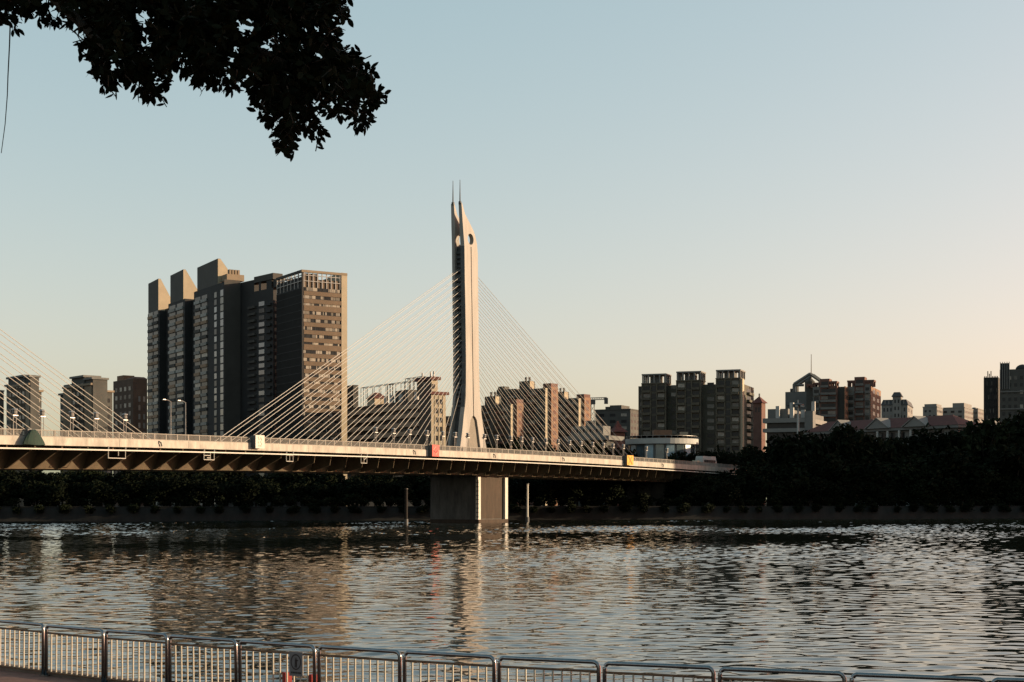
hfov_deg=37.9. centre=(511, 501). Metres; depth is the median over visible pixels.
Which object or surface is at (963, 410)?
pale block
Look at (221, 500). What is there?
broad shrub
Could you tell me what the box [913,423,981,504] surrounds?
broadleaf tree
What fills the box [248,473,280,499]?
broadleaf tree
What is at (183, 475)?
broadleaf tree
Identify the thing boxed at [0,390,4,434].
block
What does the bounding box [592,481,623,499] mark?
broadleaf tree
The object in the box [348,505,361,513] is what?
round shrub
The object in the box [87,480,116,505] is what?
broadleaf tree
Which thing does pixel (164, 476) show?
broadleaf tree
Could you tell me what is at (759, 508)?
round shrub
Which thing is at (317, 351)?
window
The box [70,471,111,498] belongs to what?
broadleaf tree
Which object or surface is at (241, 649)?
railing panel
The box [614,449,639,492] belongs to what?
broadleaf tree
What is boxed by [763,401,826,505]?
modern hall
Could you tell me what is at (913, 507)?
round shrub
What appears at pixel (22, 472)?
broadleaf tree
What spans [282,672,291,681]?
red post
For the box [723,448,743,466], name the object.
broadleaf tree
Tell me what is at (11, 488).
broadleaf tree
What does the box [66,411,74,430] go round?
bridge lamp
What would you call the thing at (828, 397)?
apartment block
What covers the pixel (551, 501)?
broad shrub
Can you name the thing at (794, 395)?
gabled tower
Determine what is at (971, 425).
broadleaf tree
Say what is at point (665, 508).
round shrub
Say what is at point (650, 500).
broad shrub
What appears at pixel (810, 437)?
broadleaf tree
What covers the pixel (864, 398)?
apartment block
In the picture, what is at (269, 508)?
round shrub
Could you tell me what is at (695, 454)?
broadleaf tree
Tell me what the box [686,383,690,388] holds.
window
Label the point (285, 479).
broadleaf tree
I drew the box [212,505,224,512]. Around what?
round shrub
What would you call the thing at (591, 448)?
broadleaf tree
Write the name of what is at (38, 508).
round shrub
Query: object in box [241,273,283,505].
high-rise building
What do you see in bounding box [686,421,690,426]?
window
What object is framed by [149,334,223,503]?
window
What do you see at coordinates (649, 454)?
window
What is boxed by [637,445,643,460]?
window
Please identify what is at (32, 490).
broadleaf tree
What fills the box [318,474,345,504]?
broadleaf tree
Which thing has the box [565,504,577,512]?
round shrub
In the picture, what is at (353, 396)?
apartment block
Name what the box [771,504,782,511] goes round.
round shrub
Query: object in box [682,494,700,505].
broad shrub
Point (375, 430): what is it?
bridge lamp
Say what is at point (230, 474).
broadleaf tree
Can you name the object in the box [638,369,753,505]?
apartment block
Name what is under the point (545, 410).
apartment block
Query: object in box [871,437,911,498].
broadleaf tree
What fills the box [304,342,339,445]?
window
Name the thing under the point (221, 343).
window
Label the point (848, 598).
river
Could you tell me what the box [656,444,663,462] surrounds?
window
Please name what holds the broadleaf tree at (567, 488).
on the ground
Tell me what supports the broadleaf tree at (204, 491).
on the ground
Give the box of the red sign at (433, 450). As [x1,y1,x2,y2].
[428,445,438,456]
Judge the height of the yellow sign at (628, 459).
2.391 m
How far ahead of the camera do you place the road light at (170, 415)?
278.24 m
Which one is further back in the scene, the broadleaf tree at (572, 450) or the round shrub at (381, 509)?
the broadleaf tree at (572, 450)
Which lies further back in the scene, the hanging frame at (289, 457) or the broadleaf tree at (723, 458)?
the broadleaf tree at (723, 458)
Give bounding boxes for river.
[0,518,1023,681]
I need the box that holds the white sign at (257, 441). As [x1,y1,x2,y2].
[251,435,264,448]
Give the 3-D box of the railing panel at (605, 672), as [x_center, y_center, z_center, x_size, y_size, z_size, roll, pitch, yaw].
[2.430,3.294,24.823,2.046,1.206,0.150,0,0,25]
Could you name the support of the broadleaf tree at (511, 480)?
on the ground
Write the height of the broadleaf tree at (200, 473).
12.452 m
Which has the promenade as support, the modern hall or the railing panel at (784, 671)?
the railing panel at (784, 671)
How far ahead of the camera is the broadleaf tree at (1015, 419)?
436.48 m
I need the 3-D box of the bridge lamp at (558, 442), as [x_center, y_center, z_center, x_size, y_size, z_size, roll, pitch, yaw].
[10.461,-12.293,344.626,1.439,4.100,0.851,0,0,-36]
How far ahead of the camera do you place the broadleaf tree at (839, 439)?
416.93 m
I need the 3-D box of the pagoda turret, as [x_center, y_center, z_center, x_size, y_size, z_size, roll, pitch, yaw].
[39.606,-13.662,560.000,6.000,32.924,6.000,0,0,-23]
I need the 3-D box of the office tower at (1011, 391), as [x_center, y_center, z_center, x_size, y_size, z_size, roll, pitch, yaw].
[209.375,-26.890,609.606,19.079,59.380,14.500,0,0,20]
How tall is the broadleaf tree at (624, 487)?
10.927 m
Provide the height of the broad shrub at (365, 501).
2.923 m
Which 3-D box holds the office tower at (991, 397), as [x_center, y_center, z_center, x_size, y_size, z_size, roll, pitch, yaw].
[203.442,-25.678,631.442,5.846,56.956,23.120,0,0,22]
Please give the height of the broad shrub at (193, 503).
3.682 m
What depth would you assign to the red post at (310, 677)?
28.24 m
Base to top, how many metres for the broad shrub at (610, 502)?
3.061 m
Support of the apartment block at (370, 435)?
on the ground
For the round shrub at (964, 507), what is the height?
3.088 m
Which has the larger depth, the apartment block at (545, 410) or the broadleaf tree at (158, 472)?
the apartment block at (545, 410)
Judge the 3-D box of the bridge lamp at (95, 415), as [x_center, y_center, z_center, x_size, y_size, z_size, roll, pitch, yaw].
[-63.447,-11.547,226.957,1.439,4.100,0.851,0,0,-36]
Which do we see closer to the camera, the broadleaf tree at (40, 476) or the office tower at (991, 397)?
the broadleaf tree at (40, 476)
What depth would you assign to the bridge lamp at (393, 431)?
290.92 m
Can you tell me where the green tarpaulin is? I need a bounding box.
[23,429,44,445]
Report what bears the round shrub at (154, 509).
on the embankment wall
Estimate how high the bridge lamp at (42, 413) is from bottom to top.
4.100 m
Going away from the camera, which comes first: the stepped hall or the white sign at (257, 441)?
the white sign at (257, 441)
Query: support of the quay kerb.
on the promenade
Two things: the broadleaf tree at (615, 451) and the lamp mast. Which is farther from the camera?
the broadleaf tree at (615, 451)
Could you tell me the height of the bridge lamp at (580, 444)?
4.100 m
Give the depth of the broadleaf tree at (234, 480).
384.47 m
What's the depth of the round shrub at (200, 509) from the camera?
369.48 m
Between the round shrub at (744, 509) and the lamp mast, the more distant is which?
the lamp mast
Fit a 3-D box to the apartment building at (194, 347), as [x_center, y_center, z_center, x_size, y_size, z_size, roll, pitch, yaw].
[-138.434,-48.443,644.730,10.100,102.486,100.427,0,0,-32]
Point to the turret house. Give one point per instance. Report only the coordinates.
(759, 402)
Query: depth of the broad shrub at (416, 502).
382.72 m
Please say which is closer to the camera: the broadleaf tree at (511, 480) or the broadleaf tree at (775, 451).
the broadleaf tree at (511, 480)
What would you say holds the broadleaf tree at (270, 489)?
on the ground
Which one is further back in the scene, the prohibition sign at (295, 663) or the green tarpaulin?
the green tarpaulin
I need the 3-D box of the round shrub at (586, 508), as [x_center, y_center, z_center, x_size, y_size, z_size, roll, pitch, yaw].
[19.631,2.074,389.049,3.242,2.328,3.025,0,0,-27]
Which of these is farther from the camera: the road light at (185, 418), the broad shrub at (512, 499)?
the broad shrub at (512, 499)
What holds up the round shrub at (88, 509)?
on the ground
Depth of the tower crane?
899.00 m
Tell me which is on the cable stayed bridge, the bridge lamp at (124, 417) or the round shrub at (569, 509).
the bridge lamp at (124, 417)
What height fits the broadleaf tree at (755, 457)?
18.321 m
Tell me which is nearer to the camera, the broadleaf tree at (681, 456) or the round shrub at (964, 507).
the round shrub at (964, 507)
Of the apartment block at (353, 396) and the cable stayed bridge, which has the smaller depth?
the cable stayed bridge
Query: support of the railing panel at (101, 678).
on the promenade
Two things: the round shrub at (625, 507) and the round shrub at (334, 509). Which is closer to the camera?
the round shrub at (334, 509)
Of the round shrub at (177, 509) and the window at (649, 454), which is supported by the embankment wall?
the round shrub at (177, 509)
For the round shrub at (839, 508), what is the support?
on the embankment wall
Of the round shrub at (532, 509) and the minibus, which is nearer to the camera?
the round shrub at (532, 509)
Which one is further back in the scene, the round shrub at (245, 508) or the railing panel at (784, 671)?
the round shrub at (245, 508)
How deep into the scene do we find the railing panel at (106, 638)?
30.99 m
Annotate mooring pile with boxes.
[404,488,407,523]
[526,483,528,521]
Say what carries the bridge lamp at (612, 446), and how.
on the cable stayed bridge
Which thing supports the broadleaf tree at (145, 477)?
on the ground
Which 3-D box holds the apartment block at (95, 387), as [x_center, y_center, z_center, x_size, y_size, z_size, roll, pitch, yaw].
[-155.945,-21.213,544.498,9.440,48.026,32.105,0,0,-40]
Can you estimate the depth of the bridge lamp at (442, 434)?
305.24 m
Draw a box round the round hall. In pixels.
[625,430,697,505]
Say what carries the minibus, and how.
on the cable stayed bridge
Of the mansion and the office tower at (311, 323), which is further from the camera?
the office tower at (311, 323)
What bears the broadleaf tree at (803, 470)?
on the ground
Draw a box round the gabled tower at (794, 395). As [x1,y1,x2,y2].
[785,354,820,411]
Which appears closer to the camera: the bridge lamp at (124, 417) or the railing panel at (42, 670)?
the railing panel at (42, 670)
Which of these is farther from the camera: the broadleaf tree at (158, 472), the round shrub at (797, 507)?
the round shrub at (797, 507)
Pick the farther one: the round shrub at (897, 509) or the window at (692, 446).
the window at (692, 446)
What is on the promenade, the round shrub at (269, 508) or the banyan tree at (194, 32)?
the banyan tree at (194, 32)
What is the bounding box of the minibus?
[695,456,716,465]
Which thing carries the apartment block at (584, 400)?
on the ground
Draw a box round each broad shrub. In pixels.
[184,495,199,505]
[214,495,228,505]
[359,497,369,505]
[373,497,384,505]
[409,498,422,505]
[508,496,518,504]
[516,494,531,505]
[543,497,557,505]
[557,496,568,505]
[565,496,576,505]
[603,497,617,505]
[628,495,647,505]
[637,493,656,505]
[670,494,690,505]
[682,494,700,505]
[752,498,767,505]
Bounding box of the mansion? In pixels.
[803,415,975,505]
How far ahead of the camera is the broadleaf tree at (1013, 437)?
428.35 m
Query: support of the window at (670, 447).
in the round hall
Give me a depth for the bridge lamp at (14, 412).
213.99 m
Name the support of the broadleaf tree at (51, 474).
on the ground
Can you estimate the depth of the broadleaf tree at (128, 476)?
374.43 m
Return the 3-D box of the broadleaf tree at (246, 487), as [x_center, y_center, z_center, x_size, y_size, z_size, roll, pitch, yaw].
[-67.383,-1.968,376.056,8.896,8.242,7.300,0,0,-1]
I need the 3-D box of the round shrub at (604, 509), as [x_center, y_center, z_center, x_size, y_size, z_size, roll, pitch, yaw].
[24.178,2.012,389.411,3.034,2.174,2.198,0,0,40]
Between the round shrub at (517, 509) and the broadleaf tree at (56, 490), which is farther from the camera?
the round shrub at (517, 509)
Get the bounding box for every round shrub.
[11,506,20,513]
[33,504,44,513]
[58,503,71,512]
[83,505,95,513]
[104,504,115,513]
[126,503,139,512]
[150,504,160,512]
[172,506,181,512]
[195,506,205,512]
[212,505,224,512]
[238,503,250,512]
[266,505,273,512]
[305,502,320,513]
[330,505,340,512]
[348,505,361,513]
[377,505,386,512]
[508,503,521,512]
[528,506,537,512]
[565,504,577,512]
[582,505,592,512]
[599,505,608,512]
[619,502,633,512]
[637,503,649,512]
[659,504,669,512]
[676,503,691,512]
[701,503,715,512]
[723,506,731,512]
[738,505,748,512]
[755,506,762,511]
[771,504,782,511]
[792,503,804,512]
[811,503,822,511]
[834,503,845,511]
[853,504,865,512]
[868,503,877,511]
[894,506,901,512]
[909,503,918,511]
[923,503,937,512]
[943,505,955,512]
[959,502,975,511]
[980,505,991,511]
[994,503,1011,511]
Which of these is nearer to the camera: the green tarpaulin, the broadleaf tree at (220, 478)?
the green tarpaulin
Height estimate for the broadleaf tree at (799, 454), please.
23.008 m
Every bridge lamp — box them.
[9,408,17,434]
[37,409,45,429]
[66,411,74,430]
[91,412,98,430]
[120,413,127,431]
[372,427,377,446]
[390,428,395,447]
[407,429,411,443]
[424,430,428,444]
[440,431,444,449]
[452,432,456,450]
[556,439,559,455]
[579,441,582,456]
[611,444,614,455]
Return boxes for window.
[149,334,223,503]
[149,344,216,440]
[214,342,223,437]
[304,336,339,477]
[304,342,339,444]
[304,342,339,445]
[353,436,442,504]
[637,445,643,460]
[646,444,652,461]
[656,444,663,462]
[666,444,673,455]
[677,445,683,452]
[685,445,690,455]
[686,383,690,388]
[686,406,690,411]
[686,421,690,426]
[691,445,694,454]
[695,439,738,456]
[695,439,750,455]
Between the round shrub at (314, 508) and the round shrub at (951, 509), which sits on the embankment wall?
the round shrub at (951, 509)
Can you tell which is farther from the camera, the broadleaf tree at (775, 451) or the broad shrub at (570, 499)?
the broadleaf tree at (775, 451)
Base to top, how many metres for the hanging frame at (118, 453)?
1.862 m
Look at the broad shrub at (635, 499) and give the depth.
393.60 m
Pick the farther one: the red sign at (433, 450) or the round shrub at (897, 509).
the round shrub at (897, 509)
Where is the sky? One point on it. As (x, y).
(759, 188)
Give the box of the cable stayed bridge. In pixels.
[0,192,754,522]
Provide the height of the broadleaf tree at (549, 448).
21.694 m
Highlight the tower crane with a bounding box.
[569,397,607,420]
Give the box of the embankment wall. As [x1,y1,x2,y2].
[0,506,1023,520]
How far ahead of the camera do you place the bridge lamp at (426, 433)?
300.34 m
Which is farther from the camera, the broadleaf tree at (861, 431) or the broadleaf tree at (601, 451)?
the broadleaf tree at (601, 451)
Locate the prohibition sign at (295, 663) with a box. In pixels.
[289,651,302,676]
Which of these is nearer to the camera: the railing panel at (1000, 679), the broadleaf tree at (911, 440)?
the railing panel at (1000, 679)
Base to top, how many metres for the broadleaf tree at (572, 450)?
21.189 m
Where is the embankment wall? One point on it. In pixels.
(123, 513)
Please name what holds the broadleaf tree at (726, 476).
on the ground
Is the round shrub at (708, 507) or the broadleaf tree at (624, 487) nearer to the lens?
the round shrub at (708, 507)
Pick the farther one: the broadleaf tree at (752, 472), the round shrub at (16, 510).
the broadleaf tree at (752, 472)
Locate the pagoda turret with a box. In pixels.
[610,421,627,449]
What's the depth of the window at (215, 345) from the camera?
645.28 m
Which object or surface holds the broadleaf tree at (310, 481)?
on the ground
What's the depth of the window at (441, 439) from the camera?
525.76 m
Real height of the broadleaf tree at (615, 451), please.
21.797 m
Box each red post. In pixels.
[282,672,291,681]
[309,674,316,681]
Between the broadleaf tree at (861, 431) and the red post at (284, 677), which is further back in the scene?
the broadleaf tree at (861, 431)
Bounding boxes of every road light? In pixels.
[162,399,170,433]
[177,400,185,439]
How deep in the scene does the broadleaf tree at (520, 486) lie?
390.49 m
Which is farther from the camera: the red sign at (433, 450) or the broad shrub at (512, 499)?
the broad shrub at (512, 499)
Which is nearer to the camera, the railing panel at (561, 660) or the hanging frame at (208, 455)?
the railing panel at (561, 660)
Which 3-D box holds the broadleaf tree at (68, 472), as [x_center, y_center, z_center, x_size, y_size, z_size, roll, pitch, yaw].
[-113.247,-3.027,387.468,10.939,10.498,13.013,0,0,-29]
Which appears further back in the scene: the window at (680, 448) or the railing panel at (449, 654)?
the window at (680, 448)
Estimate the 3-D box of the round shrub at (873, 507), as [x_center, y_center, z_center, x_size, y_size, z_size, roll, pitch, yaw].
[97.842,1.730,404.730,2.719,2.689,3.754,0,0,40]
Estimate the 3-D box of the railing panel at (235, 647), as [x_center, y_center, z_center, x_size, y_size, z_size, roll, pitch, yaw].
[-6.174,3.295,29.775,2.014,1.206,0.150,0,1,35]
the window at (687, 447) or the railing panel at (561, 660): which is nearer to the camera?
the railing panel at (561, 660)
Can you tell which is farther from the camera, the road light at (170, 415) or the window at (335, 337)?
the window at (335, 337)
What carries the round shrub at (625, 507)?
on the embankment wall
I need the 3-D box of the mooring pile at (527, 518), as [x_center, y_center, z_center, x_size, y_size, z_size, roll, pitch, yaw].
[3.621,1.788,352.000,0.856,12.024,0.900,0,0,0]
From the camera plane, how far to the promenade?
32.45 m
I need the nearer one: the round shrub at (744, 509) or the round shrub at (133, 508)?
the round shrub at (133, 508)
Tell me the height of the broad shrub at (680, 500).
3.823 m
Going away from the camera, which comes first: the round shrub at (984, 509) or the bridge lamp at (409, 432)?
the bridge lamp at (409, 432)
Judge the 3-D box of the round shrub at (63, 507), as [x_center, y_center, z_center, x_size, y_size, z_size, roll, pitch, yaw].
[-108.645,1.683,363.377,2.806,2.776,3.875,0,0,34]
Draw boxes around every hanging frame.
[107,446,125,458]
[203,449,214,459]
[286,451,293,461]
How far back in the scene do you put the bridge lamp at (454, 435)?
308.81 m
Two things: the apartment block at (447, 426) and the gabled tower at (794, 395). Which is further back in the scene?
the gabled tower at (794, 395)
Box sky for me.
[0,0,1023,498]
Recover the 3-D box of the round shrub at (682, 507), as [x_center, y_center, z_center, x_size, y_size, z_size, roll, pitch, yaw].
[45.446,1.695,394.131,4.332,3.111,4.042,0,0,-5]
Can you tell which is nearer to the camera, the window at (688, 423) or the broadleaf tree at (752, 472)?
the broadleaf tree at (752, 472)
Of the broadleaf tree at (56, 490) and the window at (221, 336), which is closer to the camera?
the broadleaf tree at (56, 490)
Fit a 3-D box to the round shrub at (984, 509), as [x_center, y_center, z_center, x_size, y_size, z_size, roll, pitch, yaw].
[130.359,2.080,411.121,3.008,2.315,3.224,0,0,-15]
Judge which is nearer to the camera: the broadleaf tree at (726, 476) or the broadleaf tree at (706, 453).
the broadleaf tree at (726, 476)
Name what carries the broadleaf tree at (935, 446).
on the ground
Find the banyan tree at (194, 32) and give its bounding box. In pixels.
[0,0,391,161]
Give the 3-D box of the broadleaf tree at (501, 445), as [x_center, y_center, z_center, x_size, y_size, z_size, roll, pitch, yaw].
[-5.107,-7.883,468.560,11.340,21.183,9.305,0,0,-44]
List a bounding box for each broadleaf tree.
[0,470,21,474]
[0,470,24,498]
[0,477,24,501]
[16,470,32,498]
[18,481,47,505]
[20,470,51,504]
[41,479,69,501]
[45,472,56,479]
[52,472,75,504]
[56,471,75,479]
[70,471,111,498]
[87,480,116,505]
[99,472,119,497]
[110,471,142,503]
[134,471,159,496]
[144,471,170,505]
[148,475,186,505]
[153,471,190,504]
[173,472,212,484]
[185,477,220,502]
[186,472,220,505]
[192,473,230,505]
[203,472,247,505]
[220,475,256,497]
[227,478,261,499]
[247,474,260,505]
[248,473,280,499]
[255,479,285,505]
[268,473,304,496]
[299,477,321,494]
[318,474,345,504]
[486,443,496,452]
[493,443,504,452]
[499,436,528,480]
[508,478,527,485]
[508,479,535,505]
[539,440,559,455]
[551,480,586,505]
[567,443,584,456]
[571,438,604,454]
[579,439,600,456]
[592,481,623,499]
[603,442,625,505]
[609,482,630,496]
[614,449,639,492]
[665,451,690,463]
[689,451,709,459]
[690,450,704,460]
[702,444,725,503]
[711,470,735,480]
[716,450,735,466]
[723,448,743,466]
[729,445,779,500]
[735,461,781,500]
[758,434,799,505]
[772,456,819,495]
[782,430,815,467]
[801,424,875,478]
[805,432,834,464]
[831,423,888,505]
[851,433,891,465]
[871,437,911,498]
[891,436,930,505]
[904,425,963,460]
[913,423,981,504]
[936,419,994,467]
[953,418,1015,505]
[980,422,1023,503]
[992,410,1023,443]
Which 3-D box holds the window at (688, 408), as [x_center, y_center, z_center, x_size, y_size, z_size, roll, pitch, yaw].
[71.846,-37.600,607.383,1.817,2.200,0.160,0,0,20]
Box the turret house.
[751,394,766,505]
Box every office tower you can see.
[276,269,346,505]
[984,371,999,421]
[1000,362,1023,421]
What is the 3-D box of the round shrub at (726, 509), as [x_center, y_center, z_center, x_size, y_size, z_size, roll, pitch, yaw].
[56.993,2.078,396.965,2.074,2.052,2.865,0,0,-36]
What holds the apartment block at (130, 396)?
on the ground
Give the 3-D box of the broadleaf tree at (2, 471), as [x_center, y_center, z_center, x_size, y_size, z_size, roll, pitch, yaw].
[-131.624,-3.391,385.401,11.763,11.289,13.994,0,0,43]
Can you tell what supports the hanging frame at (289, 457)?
hanging from the cable stayed bridge
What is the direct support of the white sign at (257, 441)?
attached to the cable stayed bridge
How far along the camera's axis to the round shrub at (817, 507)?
400.53 m
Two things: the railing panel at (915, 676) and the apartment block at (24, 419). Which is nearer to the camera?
the railing panel at (915, 676)
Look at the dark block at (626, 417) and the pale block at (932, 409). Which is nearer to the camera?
the dark block at (626, 417)
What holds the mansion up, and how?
on the ground
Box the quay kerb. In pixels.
[0,663,159,681]
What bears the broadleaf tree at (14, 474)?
on the ground
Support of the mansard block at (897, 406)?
on the ground
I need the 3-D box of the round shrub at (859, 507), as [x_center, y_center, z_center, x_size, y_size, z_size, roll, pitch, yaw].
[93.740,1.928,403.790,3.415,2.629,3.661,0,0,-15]
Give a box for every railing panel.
[0,620,44,675]
[43,624,104,681]
[104,629,167,681]
[168,634,237,681]
[238,640,315,681]
[317,645,401,681]
[403,650,495,681]
[497,656,600,681]
[602,661,715,681]
[718,667,846,681]
[849,672,985,681]
[991,677,1023,681]
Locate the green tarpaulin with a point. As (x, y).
(33, 437)
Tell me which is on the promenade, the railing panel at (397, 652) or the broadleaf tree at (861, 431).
the railing panel at (397, 652)
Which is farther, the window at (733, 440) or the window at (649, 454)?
the window at (733, 440)
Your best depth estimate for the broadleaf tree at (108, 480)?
377.03 m
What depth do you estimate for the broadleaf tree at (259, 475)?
396.14 m
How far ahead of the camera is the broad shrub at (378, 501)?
380.50 m
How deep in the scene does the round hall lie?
490.38 m
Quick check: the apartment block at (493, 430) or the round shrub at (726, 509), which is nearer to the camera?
the round shrub at (726, 509)
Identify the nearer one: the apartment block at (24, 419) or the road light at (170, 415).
the road light at (170, 415)
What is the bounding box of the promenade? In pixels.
[0,669,94,681]
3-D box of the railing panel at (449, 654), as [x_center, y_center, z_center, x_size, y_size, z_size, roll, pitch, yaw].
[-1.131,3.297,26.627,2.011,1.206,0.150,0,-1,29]
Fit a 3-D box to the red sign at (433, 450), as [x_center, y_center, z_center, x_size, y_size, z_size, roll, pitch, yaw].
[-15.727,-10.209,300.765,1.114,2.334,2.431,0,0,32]
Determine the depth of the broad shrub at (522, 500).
388.38 m
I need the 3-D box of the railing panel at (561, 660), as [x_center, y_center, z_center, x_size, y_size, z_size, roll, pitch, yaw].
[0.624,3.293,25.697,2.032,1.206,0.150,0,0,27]
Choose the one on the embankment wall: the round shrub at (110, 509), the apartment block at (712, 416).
the round shrub at (110, 509)
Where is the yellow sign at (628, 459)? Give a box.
[624,455,632,464]
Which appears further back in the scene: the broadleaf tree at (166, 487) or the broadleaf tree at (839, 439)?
the broadleaf tree at (839, 439)
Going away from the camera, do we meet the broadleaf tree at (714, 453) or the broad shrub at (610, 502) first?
the broad shrub at (610, 502)
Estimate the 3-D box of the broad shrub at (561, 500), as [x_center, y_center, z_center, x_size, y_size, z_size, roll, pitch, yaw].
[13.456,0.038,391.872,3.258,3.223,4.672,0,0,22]
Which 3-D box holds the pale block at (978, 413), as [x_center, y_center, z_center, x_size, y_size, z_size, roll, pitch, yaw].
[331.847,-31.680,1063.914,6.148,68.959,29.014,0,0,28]
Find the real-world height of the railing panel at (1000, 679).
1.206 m
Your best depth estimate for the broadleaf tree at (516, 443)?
470.44 m
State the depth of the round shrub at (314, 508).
374.69 m
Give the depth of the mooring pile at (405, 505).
310.69 m
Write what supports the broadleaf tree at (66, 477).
on the ground
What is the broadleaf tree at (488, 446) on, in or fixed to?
on the ground
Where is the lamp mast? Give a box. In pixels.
[792,400,804,433]
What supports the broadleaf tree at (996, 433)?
on the ground
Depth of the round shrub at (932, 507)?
407.66 m
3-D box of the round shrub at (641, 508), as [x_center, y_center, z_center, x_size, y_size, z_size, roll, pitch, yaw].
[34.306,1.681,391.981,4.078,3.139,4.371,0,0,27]
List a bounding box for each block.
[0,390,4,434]
[4,374,43,505]
[58,375,113,505]
[113,375,146,505]
[347,385,357,477]
[348,371,448,505]
[446,416,450,445]
[481,392,523,505]
[497,386,518,403]
[506,377,557,505]
[558,388,590,504]
[595,405,637,449]
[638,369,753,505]
[806,379,847,421]
[847,377,880,420]
[881,392,912,418]
[922,404,942,415]
[943,403,973,420]
[972,407,983,422]
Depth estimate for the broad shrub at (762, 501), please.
401.75 m
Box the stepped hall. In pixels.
[564,421,623,505]
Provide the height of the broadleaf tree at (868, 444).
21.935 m
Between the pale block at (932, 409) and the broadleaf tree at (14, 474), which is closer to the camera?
the broadleaf tree at (14, 474)

